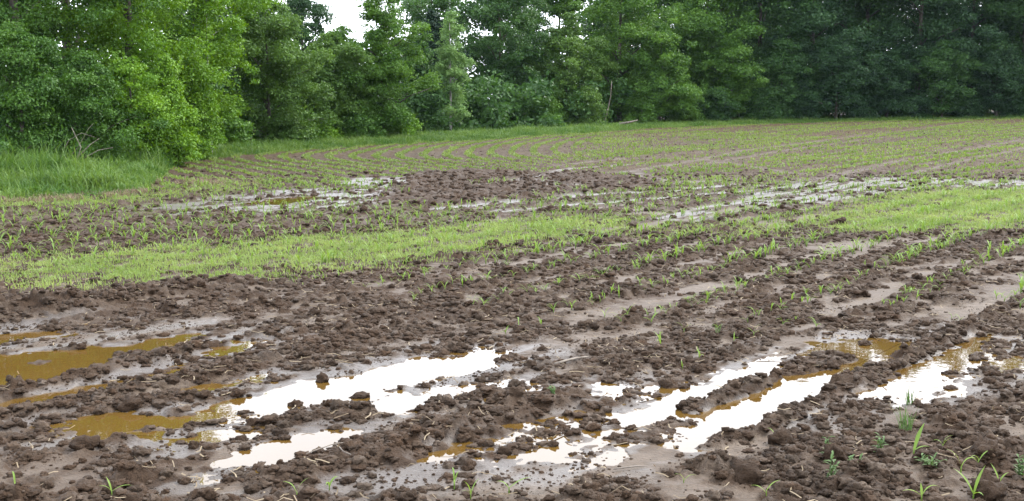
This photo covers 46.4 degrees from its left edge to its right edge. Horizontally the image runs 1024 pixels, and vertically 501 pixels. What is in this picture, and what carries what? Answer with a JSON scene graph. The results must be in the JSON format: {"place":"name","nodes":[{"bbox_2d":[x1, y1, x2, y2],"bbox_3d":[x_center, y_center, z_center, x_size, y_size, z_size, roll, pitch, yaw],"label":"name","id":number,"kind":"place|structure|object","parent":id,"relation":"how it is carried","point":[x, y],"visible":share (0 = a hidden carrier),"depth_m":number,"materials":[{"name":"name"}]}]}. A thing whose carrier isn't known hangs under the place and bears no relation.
{"place":"outdoors","nodes":[
{"label":"outdoors","id":0,"kind":"place"},
{"bbox_2d":[0,175,258,204],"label":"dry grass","id":1,"kind":"structure","parent":0,"point":[71,196],"depth_m":22.54,"materials":[{"name":"plant"}]},
{"bbox_2d":[0,110,1023,500],"bbox_3d":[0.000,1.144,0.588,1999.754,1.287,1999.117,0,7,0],"label":"field ground","id":2,"kind":"structure","parent":0,"point":[652,456],"depth_m":10.32,"materials":[{"name":"soil"}]},
{"bbox_2d":[1,0,73,81],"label":"broadleaf tree","id":3,"kind":"object","parent":2,"relation":"on","point":[45,30],"visible":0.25,"depth_m":34.59,"materials":[{"name":"green plant"}]},
{"bbox_2d":[0,324,86,344],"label":"puddle water","id":4,"kind":"structure","parent":2,"relation":"on","point":[4,338],"depth_m":9.35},
{"bbox_2d":[0,19,99,159],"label":"shrub","id":5,"kind":"object","parent":2,"relation":"on","point":[46,93],"visible":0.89,"depth_m":29.28,"materials":[{"name":"green plant"}]},
{"bbox_2d":[0,0,168,130],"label":"broadleaf tree","id":6,"kind":"object","parent":2,"relation":"on","point":[16,11],"visible":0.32,"depth_m":32.53,"materials":[{"name":"green plant"}]},
{"bbox_2d":[68,434,100,450],"bbox_3d":[-2.230,1.013,6.217,0.141,0.110,0.155,7,10,42],"label":"soil clod","id":7,"kind":"object","parent":2,"relation":"on","point":[83,441],"visible":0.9,"depth_m":6.18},
{"bbox_2d":[71,127,97,158],"bbox_3d":[-9.894,-2.481,27.732,0.628,0.758,0.046,-1,7,-8],"label":"dead branch","id":8,"kind":"object","parent":2,"relation":"on","point":[80,146],"visible":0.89,"depth_m":27.73,"materials":[{"name":"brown wood"}]},
{"bbox_2d":[0,0,181,129],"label":"broadleaf tree","id":9,"kind":"object","parent":2,"relation":"on","point":[114,45],"visible":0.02,"depth_m":40.07,"materials":[{"name":"green plant"}]},
{"bbox_2d":[29,410,157,439],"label":"puddle water","id":10,"kind":"structure","parent":2,"relation":"on","point":[105,426],"depth_m":6.76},
{"bbox_2d":[0,363,186,406],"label":"puddle water","id":11,"kind":"structure","parent":2,"relation":"on","point":[51,395],"depth_m":7.49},
{"bbox_2d":[27,48,170,163],"bbox_3d":[-10.969,-3.677,30.907,3.886,3.161,2.707,0,7,0],"label":"shrub","id":12,"kind":"object","parent":2,"relation":"on","point":[88,110],"visible":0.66,"depth_m":30.56,"materials":[{"name":"green plant"}]},
{"bbox_2d":[0,333,200,384],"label":"puddle water","id":13,"kind":"structure","parent":2,"relation":"on","point":[62,361],"depth_m":8.51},
{"bbox_2d":[26,0,231,129],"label":"broadleaf tree","id":14,"kind":"object","parent":2,"relation":"on","point":[149,38],"visible":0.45,"depth_m":35.64,"materials":[{"name":"green plant"}]},
{"bbox_2d":[116,396,143,411],"bbox_3d":[-2.269,0.923,7.100,0.162,0.114,0.150,-3,8,-20],"label":"soil clod","id":15,"kind":"object","parent":2,"relation":"on","point":[129,403],"visible":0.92,"depth_m":7.06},
{"bbox_2d":[95,56,189,161],"bbox_3d":[-10.263,-3.750,32.192,2.713,2.984,2.540,0,7,0],"label":"shrub","id":16,"kind":"object","parent":2,"relation":"on","point":[128,69],"visible":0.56,"depth_m":31.98,"materials":[{"name":"green plant"}]},
{"bbox_2d":[140,53,205,164],"bbox_3d":[-9.767,-3.925,33.351,2.326,3.137,1.932,7,10,44],"label":"shrub","id":17,"kind":"object","parent":2,"relation":"on","point":[170,88],"visible":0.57,"depth_m":33.08,"materials":[{"name":"green plant"}]},
{"bbox_2d":[168,56,227,159],"bbox_3d":[-10.006,-4.478,37.465,2.074,3.312,2.611,0,7,0],"label":"shrub","id":18,"kind":"object","parent":2,"relation":"on","point":[207,123],"visible":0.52,"depth_m":37.06,"materials":[{"name":"green plant"}]},
{"bbox_2d":[195,390,211,399],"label":"soil clod","id":19,"kind":"object","parent":2,"relation":"on","point":[202,394],"visible":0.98,"depth_m":7.25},
{"bbox_2d":[132,414,279,449],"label":"puddle water","id":20,"kind":"structure","parent":2,"relation":"on","point":[210,432],"depth_m":6.61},
{"bbox_2d":[160,0,261,154],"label":"broadleaf tree","id":21,"kind":"object","parent":2,"relation":"on","point":[211,8],"visible":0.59,"depth_m":38.64,"materials":[{"name":"green plant"}]},
{"bbox_2d":[140,0,281,121],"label":"broadleaf tree","id":22,"kind":"object","parent":2,"relation":"on","point":[264,4],"visible":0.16,"depth_m":46.59,"materials":[{"name":"green plant"}]},
{"bbox_2d":[161,334,271,356],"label":"puddle water","id":23,"kind":"structure","parent":2,"relation":"on","point":[222,351],"depth_m":8.85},
{"bbox_2d":[181,373,267,390],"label":"puddle water","id":24,"kind":"structure","parent":2,"relation":"on","point":[208,386],"depth_m":7.69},
{"bbox_2d":[212,110,257,143],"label":"shrub","id":25,"kind":"object","parent":2,"relation":"on","point":[236,129],"visible":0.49,"depth_m":44.94,"materials":[{"name":"green plant"}]},
{"bbox_2d":[202,1,278,109],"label":"broadleaf tree","id":26,"kind":"object","parent":2,"relation":"on","point":[225,12],"visible":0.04,"depth_m":57.01,"materials":[{"name":"green plant"}]},
{"bbox_2d":[172,426,363,484],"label":"puddle water","id":27,"kind":"structure","parent":2,"relation":"on","point":[272,452],"depth_m":6.34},
{"bbox_2d":[213,0,338,135],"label":"broadleaf tree","id":28,"kind":"object","parent":2,"relation":"on","point":[274,75],"visible":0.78,"depth_m":48.25,"materials":[{"name":"green plant"}]},
{"bbox_2d":[240,196,330,204],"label":"puddle water","id":29,"kind":"structure","parent":2,"relation":"on","point":[273,201],"depth_m":22.01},
{"bbox_2d":[262,109,319,141],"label":"shrub","id":30,"kind":"object","parent":2,"relation":"on","point":[305,132],"visible":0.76,"depth_m":48.23,"materials":[{"name":"green plant"}]},
{"bbox_2d":[265,0,342,108],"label":"broadleaf tree","id":31,"kind":"object","parent":2,"relation":"on","point":[317,11],"visible":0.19,"depth_m":60.56,"materials":[{"name":"green plant"}]},
{"bbox_2d":[315,372,328,382],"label":"soil clod","id":32,"kind":"object","parent":2,"relation":"on","point":[321,377],"visible":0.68,"depth_m":7.78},
{"bbox_2d":[134,346,511,435],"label":"puddle water","id":33,"kind":"structure","parent":2,"relation":"on","point":[306,392],"depth_m":7.69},
{"bbox_2d":[287,399,303,406],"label":"soil clod","id":34,"kind":"object","parent":33,"relation":"on","point":[297,403],"visible":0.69,"depth_m":7.16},
{"bbox_2d":[305,111,347,138],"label":"shrub","id":35,"kind":"object","parent":2,"relation":"on","point":[326,129],"visible":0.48,"depth_m":51.22,"materials":[{"name":"green plant"}]},
{"bbox_2d":[290,31,398,130],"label":"broadleaf tree","id":36,"kind":"object","parent":2,"relation":"on","point":[343,93],"visible":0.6,"depth_m":52.20,"materials":[{"name":"green plant"}]},
{"bbox_2d":[335,111,387,137],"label":"shrub","id":37,"kind":"object","parent":2,"relation":"on","point":[364,124],"visible":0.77,"depth_m":52.79,"materials":[{"name":"green plant"}]},
{"bbox_2d":[322,0,444,135],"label":"broadleaf tree","id":38,"kind":"object","parent":2,"relation":"on","point":[388,65],"visible":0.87,"depth_m":53.65,"materials":[{"name":"green plant"}]},
{"bbox_2d":[379,113,427,135],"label":"shrub","id":39,"kind":"object","parent":2,"relation":"on","point":[410,128],"visible":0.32,"depth_m":55.12,"materials":[{"name":"green plant"}]},
{"bbox_2d":[312,375,524,414],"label":"puddle water","id":40,"kind":"structure","parent":2,"relation":"on","point":[398,402],"depth_m":7.45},
{"bbox_2d":[348,391,369,398],"bbox_3d":[-0.936,0.906,7.378,0.125,0.062,0.109,-7,10,-44],"label":"soil clod","id":41,"kind":"object","parent":40,"relation":"on","point":[361,395],"visible":0.84,"depth_m":7.36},
{"bbox_2d":[396,37,446,112],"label":"broadleaf tree","id":42,"kind":"object","parent":2,"relation":"on","point":[419,68],"visible":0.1,"depth_m":61.92,"materials":[{"name":"green plant"}]},
{"bbox_2d":[407,92,452,131],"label":"shrub","id":43,"kind":"object","parent":2,"relation":"on","point":[436,121],"visible":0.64,"depth_m":60.04,"materials":[{"name":"green plant"}]},
{"bbox_2d":[395,0,468,92],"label":"broadleaf tree","id":44,"kind":"object","parent":2,"relation":"on","point":[414,9],"visible":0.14,"depth_m":75.61,"materials":[{"name":"green plant"}]},
{"bbox_2d":[414,8,472,126],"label":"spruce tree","id":45,"kind":"object","parent":2,"relation":"on","point":[432,16],"visible":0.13,"depth_m":68.66,"materials":[{"name":"plant"}]},
{"bbox_2d":[408,442,483,466],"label":"puddle water","id":46,"kind":"structure","parent":2,"relation":"on","point":[454,449],"depth_m":6.19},
{"bbox_2d":[432,9,476,129],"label":"birch tree","id":47,"kind":"object","parent":2,"relation":"on","point":[446,67],"visible":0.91,"depth_m":60.86,"materials":[{"name":"green plant"}]},
{"bbox_2d":[452,96,500,129],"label":"shrub","id":48,"kind":"object","parent":2,"relation":"on","point":[473,114],"visible":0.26,"depth_m":64.77,"materials":[{"name":"green plant"}]},
{"bbox_2d":[450,381,542,401],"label":"puddle water","id":49,"kind":"structure","parent":2,"relation":"on","point":[468,388],"depth_m":7.60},
{"bbox_2d":[439,0,555,116],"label":"broadleaf tree","id":50,"kind":"object","parent":2,"relation":"on","point":[486,16],"visible":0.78,"depth_m":71.11,"materials":[{"name":"green plant"}]},
{"bbox_2d":[0,0,1022,145],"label":"forest depth","id":51,"kind":"object","parent":2,"relation":"on","point":[533,89],"visible":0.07,"depth_m":68.24,"materials":[{"name":"green plant"}]},
{"bbox_2d":[0,129,1023,500],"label":"soil clods","id":52,"kind":"object","parent":2,"relation":"on","point":[860,421],"visible":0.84,"depth_m":8.72,"materials":[{"name":"soil"}]},
{"bbox_2d":[0,112,1023,200],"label":"tall grass","id":53,"kind":"structure","parent":2,"relation":"on","point":[29,174],"depth_m":31.32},
{"bbox_2d":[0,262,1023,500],"bbox_3d":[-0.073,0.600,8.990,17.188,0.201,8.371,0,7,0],"label":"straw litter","id":54,"kind":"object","parent":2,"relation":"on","point":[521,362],"visible":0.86,"depth_m":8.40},
{"bbox_2d":[0,181,1023,291],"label":"field weeds","id":55,"kind":"object","parent":2,"relation":"on","point":[149,268],"visible":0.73,"depth_m":15.43,"materials":[{"name":"plant"}]},
{"bbox_2d":[0,174,1023,308],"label":"seedling rows","id":56,"kind":"object","parent":2,"relation":"on","point":[683,212],"visible":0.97,"depth_m":17.82,"materials":[{"name":"green plant"}]},
{"bbox_2d":[494,93,537,128],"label":"shrub","id":57,"kind":"object","parent":2,"relation":"on","point":[518,114],"visible":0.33,"depth_m":68.30,"materials":[{"name":"green plant"}]},
{"bbox_2d":[480,417,582,450],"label":"puddle water","id":58,"kind":"structure","parent":2,"relation":"on","point":[529,428],"depth_m":6.65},
{"bbox_2d":[510,0,559,82],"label":"broadleaf tree","id":59,"kind":"object","parent":2,"relation":"on","point":[543,6],"visible":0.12,"depth_m":78.22,"materials":[{"name":"green plant"}]},
{"bbox_2d":[522,92,570,125],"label":"shrub","id":60,"kind":"object","parent":2,"relation":"on","point":[552,106],"visible":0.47,"depth_m":69.26,"materials":[{"name":"green plant"}]},
{"bbox_2d":[542,0,592,52],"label":"broadleaf tree","id":61,"kind":"object","parent":2,"relation":"on","point":[562,7],"visible":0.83,"depth_m":81.12,"materials":[{"name":"green plant"}]},
{"bbox_2d":[516,11,621,122],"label":"broadleaf tree","id":62,"kind":"object","parent":2,"relation":"on","point":[570,44],"visible":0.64,"depth_m":71.89,"materials":[{"name":"green plant"}]},
{"bbox_2d":[554,356,588,363],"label":"corn stalk","id":63,"kind":"object","parent":2,"relation":"on","point":[567,360],"visible":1,"depth_m":8.31,"materials":[{"name":"beige plant"}]},
{"bbox_2d":[561,83,610,124],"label":"shrub","id":64,"kind":"object","parent":2,"relation":"on","point":[592,97],"visible":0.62,"depth_m":70.95,"materials":[{"name":"green plant"}]},
{"bbox_2d":[152,117,1023,192],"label":"crop rows","id":65,"kind":"object","parent":2,"relation":"on","point":[491,151],"visible":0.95,"depth_m":39.80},
{"bbox_2d":[524,382,662,418],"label":"puddle water","id":66,"kind":"structure","parent":2,"relation":"on","point":[613,390],"depth_m":7.49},
{"bbox_2d":[477,353,771,471],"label":"puddle water","id":67,"kind":"structure","parent":2,"relation":"on","point":[558,454],"depth_m":6.34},
{"bbox_2d":[555,0,696,121],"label":"broadleaf tree","id":68,"kind":"object","parent":2,"relation":"on","point":[625,25],"visible":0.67,"depth_m":75.19,"materials":[{"name":"green plant"}]},
{"bbox_2d":[614,465,648,469],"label":"corn stalk","id":69,"kind":"object","parent":2,"relation":"on","point":[630,467],"visible":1,"depth_m":5.89,"materials":[{"name":"beige plant"}]},
{"bbox_2d":[619,84,665,122],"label":"shrub","id":70,"kind":"object","parent":2,"relation":"on","point":[630,110],"visible":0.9,"depth_m":74.04,"materials":[{"name":"green plant"}]},
{"bbox_2d":[624,18,705,120],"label":"broadleaf tree","id":71,"kind":"object","parent":2,"relation":"on","point":[664,82],"visible":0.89,"depth_m":74.21,"materials":[{"name":"green plant"}]},
{"bbox_2d":[662,82,709,121],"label":"shrub","id":72,"kind":"object","parent":2,"relation":"on","point":[692,115],"visible":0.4,"depth_m":76.19,"materials":[{"name":"green plant"}]},
{"bbox_2d":[641,0,776,108],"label":"broadleaf tree","id":73,"kind":"object","parent":2,"relation":"on","point":[695,11],"visible":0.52,"depth_m":79.57,"materials":[{"name":"green plant"}]},
{"bbox_2d":[698,86,742,120],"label":"shrub","id":74,"kind":"object","parent":2,"relation":"on","point":[721,107],"visible":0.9,"depth_m":76.80,"materials":[{"name":"green plant"}]},
{"bbox_2d":[679,32,768,118],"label":"broadleaf tree","id":75,"kind":"object","parent":2,"relation":"on","point":[729,74],"visible":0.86,"depth_m":78.01,"materials":[{"name":"green plant"}]},
{"bbox_2d":[616,361,849,452],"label":"puddle water","id":76,"kind":"structure","parent":2,"relation":"on","point":[751,409],"depth_m":7.08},
{"bbox_2d":[726,458,765,485],"bbox_3d":[1.124,1.080,5.718,0.198,0.136,0.182,3,8,24],"label":"soil clod","id":77,"kind":"object","parent":2,"relation":"on","point":[749,473],"visible":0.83,"depth_m":5.67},
{"bbox_2d":[739,85,786,119],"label":"shrub","id":78,"kind":"object","parent":2,"relation":"on","point":[760,111],"visible":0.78,"depth_m":78.36,"materials":[{"name":"green plant"}]},
{"bbox_2d":[767,426,794,444],"bbox_3d":[1.434,0.997,6.359,0.146,0.106,0.134,1,7,6],"label":"soil clod","id":79,"kind":"object","parent":2,"relation":"on","point":[783,435],"visible":0.96,"depth_m":6.32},
{"bbox_2d":[711,0,859,107],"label":"broadleaf tree","id":80,"kind":"object","parent":2,"relation":"on","point":[756,53],"visible":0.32,"depth_m":82.07,"materials":[{"name":"green plant"}]},
{"bbox_2d":[744,37,836,115],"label":"broadleaf tree","id":81,"kind":"object","parent":2,"relation":"on","point":[785,91],"visible":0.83,"depth_m":78.85,"materials":[{"name":"green plant"}]},
{"bbox_2d":[781,90,834,119],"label":"shrub","id":82,"kind":"object","parent":2,"relation":"on","point":[803,108],"visible":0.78,"depth_m":79.00,"materials":[{"name":"green plant"}]},
{"bbox_2d":[747,0,892,104],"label":"broadleaf tree","id":83,"kind":"object","parent":2,"relation":"on","point":[818,19],"visible":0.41,"depth_m":80.82,"materials":[{"name":"green plant"}]},
{"bbox_2d":[756,338,906,364],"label":"puddle water","id":84,"kind":"structure","parent":2,"relation":"on","point":[863,353],"depth_m":8.81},
{"bbox_2d":[823,450,839,476],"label":"weed plant","id":85,"kind":"object","parent":2,"relation":"on","point":[832,466],"visible":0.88,"depth_m":5.71,"materials":[{"name":"green plant"}]},
{"bbox_2d":[822,443,848,463],"bbox_3d":[1.643,1.038,6.049,0.143,0.126,0.147,-4,8,-29],"label":"soil clod","id":86,"kind":"object","parent":2,"relation":"on","point":[840,453],"visible":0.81,"depth_m":6.02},
{"bbox_2d":[835,217,846,224],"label":"soil clod","id":87,"kind":"object","parent":2,"relation":"on","point":[841,220],"visible":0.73,"depth_m":17.57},
{"bbox_2d":[793,34,889,119],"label":"broadleaf tree","id":88,"kind":"object","parent":2,"relation":"on","point":[845,82],"visible":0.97,"depth_m":78.51,"materials":[{"name":"green plant"}]},
{"bbox_2d":[841,93,882,118],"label":"shrub","id":89,"kind":"object","parent":2,"relation":"on","point":[863,110],"visible":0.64,"depth_m":79.80,"materials":[{"name":"green plant"}]},
{"bbox_2d":[791,0,948,94],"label":"broadleaf tree","id":90,"kind":"object","parent":2,"relation":"on","point":[861,9],"visible":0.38,"depth_m":83.77,"materials":[{"name":"green plant"}]},
{"bbox_2d":[871,432,888,451],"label":"weed plant","id":91,"kind":"object","parent":2,"relation":"on","point":[879,441],"visible":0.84,"depth_m":6.12,"materials":[{"name":"green plant"}]},
{"bbox_2d":[854,47,920,117],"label":"broadleaf tree","id":92,"kind":"object","parent":2,"relation":"on","point":[889,90],"visible":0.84,"depth_m":80.04,"materials":[{"name":"green plant"}]},
{"bbox_2d":[893,404,918,430],"bbox_3d":[2.163,0.922,6.556,0.178,0.177,0.149,4,8,31],"label":"grass tuft","id":93,"kind":"object","parent":2,"relation":"on","point":[904,424],"visible":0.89,"depth_m":6.56,"materials":[{"name":"green plant"}]},
{"bbox_2d":[810,334,1010,407],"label":"puddle water","id":94,"kind":"structure","parent":2,"relation":"on","point":[926,377],"depth_m":7.87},
{"bbox_2d":[904,385,918,404],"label":"grass tuft","id":95,"kind":"object","parent":2,"relation":"on","point":[908,399],"visible":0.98,"depth_m":7.16,"materials":[{"name":"green plant"}]},
{"bbox_2d":[892,93,933,117],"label":"shrub","id":96,"kind":"object","parent":2,"relation":"on","point":[919,102],"visible":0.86,"depth_m":79.90,"materials":[{"name":"green plant"}]},
{"bbox_2d":[903,484,938,500],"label":"corn seedling","id":97,"kind":"object","parent":2,"relation":"on","point":[921,490],"visible":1,"depth_m":5.43,"materials":[{"name":"green plant"}]},
{"bbox_2d":[913,424,929,453],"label":"corn seedling","id":98,"kind":"object","parent":2,"relation":"on","point":[917,438],"visible":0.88,"depth_m":6.04,"materials":[{"name":"green plant"}]},
{"bbox_2d":[853,0,1004,97],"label":"broadleaf tree","id":99,"kind":"object","parent":2,"relation":"on","point":[934,34],"visible":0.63,"depth_m":81.44,"materials":[{"name":"green plant"}]},
{"bbox_2d":[914,452,946,467],"bbox_3d":[2.048,1.044,5.876,0.152,0.079,0.125,-3,8,-21],"label":"weed plant","id":100,"kind":"object","parent":2,"relation":"on","point":[929,462],"visible":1,"depth_m":5.87,"materials":[{"name":"green plant"}]},
{"bbox_2d":[909,39,982,116],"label":"broadleaf tree","id":101,"kind":"object","parent":2,"relation":"on","point":[944,97],"visible":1,"depth_m":79.52,"materials":[{"name":"green plant"}]},
{"bbox_2d":[945,90,989,117],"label":"shrub","id":102,"kind":"object","parent":2,"relation":"on","point":[969,108],"visible":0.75,"depth_m":80.78,"materials":[{"name":"green plant"}]},
{"bbox_2d":[912,0,1023,103],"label":"broadleaf tree","id":103,"kind":"object","parent":2,"relation":"on","point":[972,9],"visible":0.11,"depth_m":84.50,"materials":[{"name":"green plant"}]},
{"bbox_2d":[955,466,984,498],"bbox_3d":[2.115,1.075,5.468,0.091,0.183,0.160,-5,9,-35],"label":"corn seedling","id":104,"kind":"object","parent":2,"relation":"on","point":[976,482],"visible":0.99,"depth_m":5.45,"materials":[{"name":"green plant"}]},
{"bbox_2d":[970,437,998,459],"bbox_3d":[2.409,1.015,6.047,0.167,0.122,0.234,2,7,18],"label":"soil clod","id":105,"kind":"object","parent":2,"relation":"on","point":[984,445],"visible":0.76,"depth_m":6.01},
{"bbox_2d":[970,468,999,489],"bbox_3d":[2.232,1.094,5.617,0.144,0.136,0.172,5,9,34],"label":"soil clod","id":106,"kind":"object","parent":2,"relation":"on","point":[986,474],"visible":0.4,"depth_m":5.59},
{"bbox_2d":[950,0,1023,101],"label":"broadleaf tree","id":107,"kind":"object","parent":2,"relation":"on","point":[1013,12],"visible":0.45,"depth_m":82.70,"materials":[{"name":"green plant"}]},
{"bbox_2d":[951,354,1023,372],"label":"puddle water","id":108,"kind":"structure","parent":2,"relation":"on","point":[1012,362],"depth_m":8.34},
{"bbox_2d":[971,479,1007,500],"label":"soil clod","id":109,"kind":"object","parent":2,"relation":"on","point":[989,490],"visible":0.88,"depth_m":5.43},
{"bbox_2d":[959,31,1023,115],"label":"broadleaf tree","id":110,"kind":"object","parent":2,"relation":"on","point":[997,69],"visible":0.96,"depth_m":80.40,"materials":[{"name":"green plant"}]},
{"bbox_2d":[993,91,1023,117],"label":"shrub","id":111,"kind":"object","parent":2,"relation":"on","point":[1018,106],"visible":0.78,"depth_m":81.26,"materials":[{"name":"green plant"}]},
{"bbox_2d":[1014,454,1023,477],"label":"weed plant","id":112,"kind":"object","parent":2,"relation":"on","point":[1019,466],"visible":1,"depth_m":5.77,"materials":[{"name":"green plant"}]},
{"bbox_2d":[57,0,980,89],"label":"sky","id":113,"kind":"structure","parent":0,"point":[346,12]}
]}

